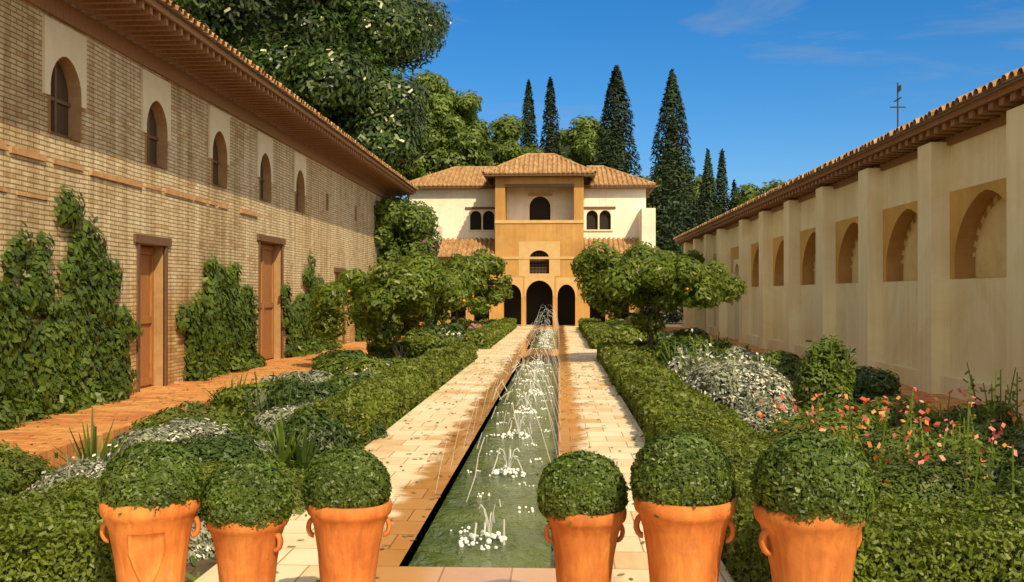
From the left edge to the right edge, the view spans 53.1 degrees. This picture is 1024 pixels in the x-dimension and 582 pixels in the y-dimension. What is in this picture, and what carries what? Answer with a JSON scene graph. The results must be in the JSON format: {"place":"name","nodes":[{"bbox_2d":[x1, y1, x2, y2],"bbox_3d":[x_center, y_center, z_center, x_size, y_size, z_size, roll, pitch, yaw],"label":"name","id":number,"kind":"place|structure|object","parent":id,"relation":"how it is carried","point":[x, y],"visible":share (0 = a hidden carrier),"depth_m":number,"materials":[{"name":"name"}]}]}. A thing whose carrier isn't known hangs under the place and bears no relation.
{"place":"outdoors","nodes":[
{"label":"outdoors","id":0,"kind":"place"},
{"bbox_2d":[0,531,112,581],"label":"hedge","id":1,"kind":"object","parent":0,"point":[46,566],"visible":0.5,"depth_m":4.96,"materials":[{"name":"plant"}]},
{"bbox_2d":[171,0,452,173],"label":"trees magnolia leaves","id":2,"kind":"object","parent":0,"point":[378,37],"visible":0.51,"depth_m":44.84,"materials":[{"name":"green plant"}]},
{"bbox_2d":[241,14,450,128],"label":"cream blossom trees","id":3,"kind":"object","parent":2,"relation":"attached to","point":[364,78],"visible":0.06,"depth_m":44.51,"materials":[{"name":"white plant"}]},
{"bbox_2d":[49,306,795,581],"bbox_3d":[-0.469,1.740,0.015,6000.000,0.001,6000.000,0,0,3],"label":"ground","id":4,"kind":"structure","parent":0,"point":[204,566],"depth_m":6.65,"materials":[{"name":"soil"}]},
{"bbox_2d":[0,487,116,581],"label":"hedge","id":5,"kind":"object","parent":4,"relation":"on","point":[76,530],"visible":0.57,"depth_m":4.91,"materials":[{"name":"green plant"}]},
{"bbox_2d":[0,0,398,420],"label":"building wall","id":6,"kind":"structure","parent":4,"relation":"on","point":[176,185],"depth_m":17.87,"materials":[{"name":"beige brick"}]},
{"bbox_2d":[0,185,374,430],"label":"tree ivy leaves","id":7,"kind":"object","parent":6,"relation":"on","point":[217,342],"visible":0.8,"depth_m":14.74,"materials":[{"name":"green plant"}]},
{"bbox_2d":[24,0,418,197],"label":"roof","id":8,"kind":"structure","parent":6,"relation":"attached to","point":[171,41],"depth_m":19.14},
{"bbox_2d":[8,218,685,360],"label":"trunks and stems","id":9,"kind":"object","parent":4,"relation":"on","point":[395,351],"visible":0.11,"depth_m":23.73,"materials":[{"name":"brown plant"}]},
{"bbox_2d":[377,69,492,201],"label":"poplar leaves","id":10,"kind":"object","parent":9,"relation":"attached to","point":[451,111],"visible":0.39,"depth_m":70.11,"materials":[{"name":"green plant"}]},
{"bbox_2d":[306,239,746,348],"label":"trees","id":11,"kind":"object","parent":9,"relation":"on","point":[421,283],"visible":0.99,"depth_m":23.01,"materials":[{"name":"green plant"}]},
{"bbox_2d":[292,358,448,448],"bbox_3d":[-1.799,1.567,15.063,0.991,0.782,8.122,0,0,3],"label":"hedge","id":12,"kind":"object","parent":4,"relation":"on","point":[403,383],"depth_m":13.39,"materials":[{"name":"green plant"}]},
{"bbox_2d":[365,339,448,358],"bbox_3d":[-2.632,1.618,26.282,2.196,0.817,0.829,0,0,3],"label":"hedge","id":13,"kind":"object","parent":4,"relation":"on","point":[420,343],"depth_m":26.00,"materials":[{"name":"green plant"}]},
{"bbox_2d":[385,191,439,330],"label":"bougainvillea trees","id":14,"kind":"object","parent":4,"relation":"on","point":[423,241],"visible":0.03,"depth_m":40.37,"materials":[{"name":"green plant"}]},
{"bbox_2d":[428,313,437,324],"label":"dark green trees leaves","id":15,"kind":"object","parent":4,"relation":"on","point":[434,322],"depth_m":44.74,"materials":[{"name":"green plant"}]},
{"bbox_2d":[22,316,898,562],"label":"flowers","id":16,"kind":"object","parent":4,"relation":"on","point":[204,540],"depth_m":12.45,"materials":[{"name":"white plant"}]},
{"bbox_2d":[399,329,538,565],"bbox_3d":[0.812,1.949,28.236,0.940,0.500,44.500,0,0,3],"label":"channel lining","id":17,"kind":"object","parent":4,"relation":"on","point":[448,486],"visible":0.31,"depth_m":8.60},
{"bbox_2d":[207,0,734,324],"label":"tree foliage","id":18,"kind":"object","parent":4,"relation":"on","point":[566,147],"visible":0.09,"depth_m":60.11,"materials":[{"name":"green plant"}]},
{"bbox_2d":[0,317,1023,580],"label":"green garden leaves","id":19,"kind":"object","parent":4,"relation":"on","point":[832,357],"visible":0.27,"depth_m":9.84,"materials":[{"name":"green plant"}]},
{"bbox_2d":[0,321,1023,526],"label":"plants","id":20,"kind":"object","parent":4,"relation":"on","point":[26,470],"visible":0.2,"depth_m":9.25,"materials":[{"name":"green plant"}]},
{"bbox_2d":[0,312,1023,530],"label":"shrubs","id":21,"kind":"object","parent":4,"relation":"on","point":[227,446],"visible":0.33,"depth_m":11.56,"materials":[{"name":"green plant"}]},
{"bbox_2d":[144,319,1022,483],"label":"flowers","id":22,"kind":"object","parent":4,"relation":"on","point":[925,421],"visible":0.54,"depth_m":9.19,"materials":[{"name":"red plant"}]},
{"bbox_2d":[373,114,799,333],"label":"trees","id":23,"kind":"object","parent":4,"relation":"on","point":[412,225],"visible":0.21,"depth_m":66.92,"materials":[{"name":"green plant"}]},
{"bbox_2d":[519,65,737,322],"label":"cypress trees","id":24,"kind":"object","parent":4,"relation":"on","point":[616,92],"visible":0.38,"depth_m":64.84,"materials":[{"name":"green plant"}]},
{"bbox_2d":[595,341,666,385],"bbox_3d":[2.442,1.605,22.155,1.089,0.802,8.608,0,0,3],"label":"hedge","id":25,"kind":"object","parent":4,"relation":"on","point":[610,356],"visible":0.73,"depth_m":21.18,"materials":[{"name":"green plant"}]},
{"bbox_2d":[614,363,735,443],"bbox_3d":[2.090,1.573,14.384,1.075,0.780,7.139,0,0,3],"label":"hedge","id":26,"kind":"object","parent":4,"relation":"on","point":[644,391],"visible":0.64,"depth_m":13.44,"materials":[{"name":"green plant"}]},
{"bbox_2d":[632,338,731,348],"bbox_3d":[4.291,1.602,25.971,2.552,0.833,0.817,0,0,3],"label":"hedge","id":27,"kind":"object","parent":4,"relation":"on","point":[639,342],"visible":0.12,"depth_m":25.73,"materials":[{"name":"green plant"}]},
{"bbox_2d":[748,492,1023,581],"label":"hedge","id":28,"kind":"object","parent":4,"relation":"on","point":[1001,526],"visible":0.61,"depth_m":4.71,"materials":[{"name":"green plant"}]},
{"bbox_2d":[194,324,733,581],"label":"channel paving","id":29,"kind":"structure","parent":0,"point":[417,483],"depth_m":10.86,"materials":[{"name":"beige stone"}]},
{"bbox_2d":[99,499,200,581],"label":"pot","id":30,"kind":"object","parent":29,"relation":"on","point":[147,545],"visible":0.82,"depth_m":4.45,"materials":[{"name":"ceramic"}]},
{"bbox_2d":[96,434,204,515],"bbox_3d":[-1.612,0.860,4.597,0.483,0.422,0.476,0,0,3],"label":"box ball","id":31,"kind":"object","parent":30,"relation":"on","point":[125,481],"depth_m":4.45,"materials":[{"name":"green plant"}]},
{"bbox_2d":[205,516,287,581],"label":"pot","id":32,"kind":"object","parent":29,"relation":"on","point":[245,554],"visible":0.7,"depth_m":4.59,"materials":[{"name":"ceramic"}]},
{"bbox_2d":[200,454,297,533],"bbox_3d":[-1.214,0.965,4.720,0.430,0.427,0.437,0,0,3],"label":"box ball","id":33,"kind":"object","parent":32,"relation":"on","point":[229,494],"depth_m":4.57,"materials":[{"name":"green plant"}]},
{"bbox_2d":[306,498,391,581],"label":"pot","id":34,"kind":"object","parent":29,"relation":"on","point":[348,541],"visible":0.75,"depth_m":4.70,"materials":[{"name":"ceramic"}]},
{"bbox_2d":[299,442,393,517],"bbox_3d":[-0.781,0.921,4.839,0.446,0.409,0.462,0,0,3],"label":"box ball","id":35,"kind":"object","parent":34,"relation":"on","point":[318,487],"depth_m":4.70,"materials":[{"name":"green plant"}]},
{"bbox_2d":[407,341,478,380],"bbox_3d":[-1.449,1.600,22.820,1.057,0.797,7.633,0,0,3],"label":"hedge","id":36,"kind":"object","parent":29,"relation":"on","point":[453,355],"depth_m":21.88,"materials":[{"name":"green plant"}]},
{"bbox_2d":[462,317,516,348],"bbox_3d":[-0.611,1.643,40.132,0.965,0.900,20.018,0,0,3],"label":"hedge","id":37,"kind":"object","parent":29,"relation":"on","point":[492,334],"depth_m":32.97,"materials":[{"name":"green plant"}]},
{"bbox_2d":[409,172,655,325],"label":"pavilion","id":38,"kind":"structure","parent":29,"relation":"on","point":[539,227],"depth_m":53.74,"materials":[{"name":"white paint"}]},
{"bbox_2d":[410,153,657,256],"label":"pavilion roofs","id":39,"kind":"structure","parent":38,"relation":"on","point":[523,164],"depth_m":54.02,"materials":[{"name":"tile"}]},
{"bbox_2d":[544,508,626,581],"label":"pot","id":40,"kind":"object","parent":29,"relation":"on","point":[584,546],"visible":0.77,"depth_m":4.65,"materials":[{"name":"ceramic"}]},
{"bbox_2d":[536,450,628,528],"bbox_3d":[0.334,0.955,4.788,0.447,0.422,0.462,0,0,3],"label":"box ball","id":41,"kind":"object","parent":40,"relation":"on","point":[598,466],"depth_m":4.64,"materials":[{"name":"green plant"}]},
{"bbox_2d":[578,317,624,348],"bbox_3d":[3.259,1.634,39.968,1.123,0.927,19.996,0,0,3],"label":"hedge","id":42,"kind":"object","parent":29,"relation":"on","point":[594,331],"depth_m":31.85,"materials":[{"name":"green plant"}]},
{"bbox_2d":[633,497,735,581],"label":"pot","id":43,"kind":"object","parent":29,"relation":"on","point":[683,544],"visible":0.79,"depth_m":4.38,"materials":[{"name":"ceramic"}]},
{"bbox_2d":[627,427,736,517],"bbox_3d":[0.749,0.843,4.549,0.497,0.481,0.499,0,0,3],"label":"box ball","id":44,"kind":"object","parent":43,"relation":"on","point":[694,455],"depth_m":4.39,"materials":[{"name":"green plant"}]},
{"bbox_2d":[645,405,905,581],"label":"hedge","id":45,"kind":"object","parent":29,"relation":"on","point":[742,442],"depth_m":8.30,"materials":[{"name":"green plant"}]},
{"bbox_2d":[753,502,866,581],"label":"pot","id":46,"kind":"object","parent":29,"relation":"on","point":[825,550],"visible":0.66,"depth_m":4.10,"materials":[{"name":"ceramic"}]},
{"bbox_2d":[747,431,878,529],"bbox_3d":[1.248,0.820,4.263,0.524,0.471,0.551,0,0,3],"label":"box ball","id":47,"kind":"object","parent":46,"relation":"on","point":[792,447],"depth_m":4.09,"materials":[{"name":"green plant"}]},
{"bbox_2d":[409,329,558,567],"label":"channel water","id":48,"kind":"structure","parent":0,"point":[525,544],"depth_m":8.88,"materials":[{"name":"green liquid"}]},
{"bbox_2d":[450,328,555,550],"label":"water splashes","id":49,"kind":"object","parent":48,"relation":"on","point":[497,535],"visible":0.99,"depth_m":9.71,"materials":[{"name":"white liquid"}]},
{"bbox_2d":[0,327,1023,466],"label":"brick paths","id":50,"kind":"structure","parent":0,"point":[151,399],"depth_m":14.51,"materials":[{"name":"orange brick"}]},
{"bbox_2d":[17,335,644,581],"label":"garden fallen leaves","id":51,"kind":"object","parent":50,"relation":"on","point":[404,535],"visible":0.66,"depth_m":13.27,"materials":[{"name":"brown plant"}]},
{"bbox_2d":[386,0,1023,234],"label":"sky","id":52,"kind":"structure","parent":0,"point":[785,88],"materials":[{"name":"blue"}]},
{"bbox_2d":[683,104,1023,417],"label":"gallery wall","id":53,"kind":"structure","parent":0,"point":[910,273],"depth_m":18.79,"materials":[{"name":"beige paint"}]},
{"bbox_2d":[673,66,1023,246],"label":"roof","id":54,"kind":"structure","parent":53,"relation":"on","point":[994,99],"depth_m":18.01,"materials":[{"name":"brown tile"}]},
{"bbox_2d":[890,83,905,126],"bbox_3d":[10.016,-4.657,26.589,0.339,1.500,0.470,0,0,38],"label":"weather vane","id":55,"kind":"object","parent":54,"relation":"on","point":[898,90],"visible":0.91,"depth_m":26.57,"materials":[{"name":"grey metal"}]},
{"bbox_2d":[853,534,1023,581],"bbox_3d":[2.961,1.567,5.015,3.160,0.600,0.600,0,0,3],"label":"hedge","id":56,"kind":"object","parent":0,"point":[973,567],"depth_m":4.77,"materials":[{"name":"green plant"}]}
]}

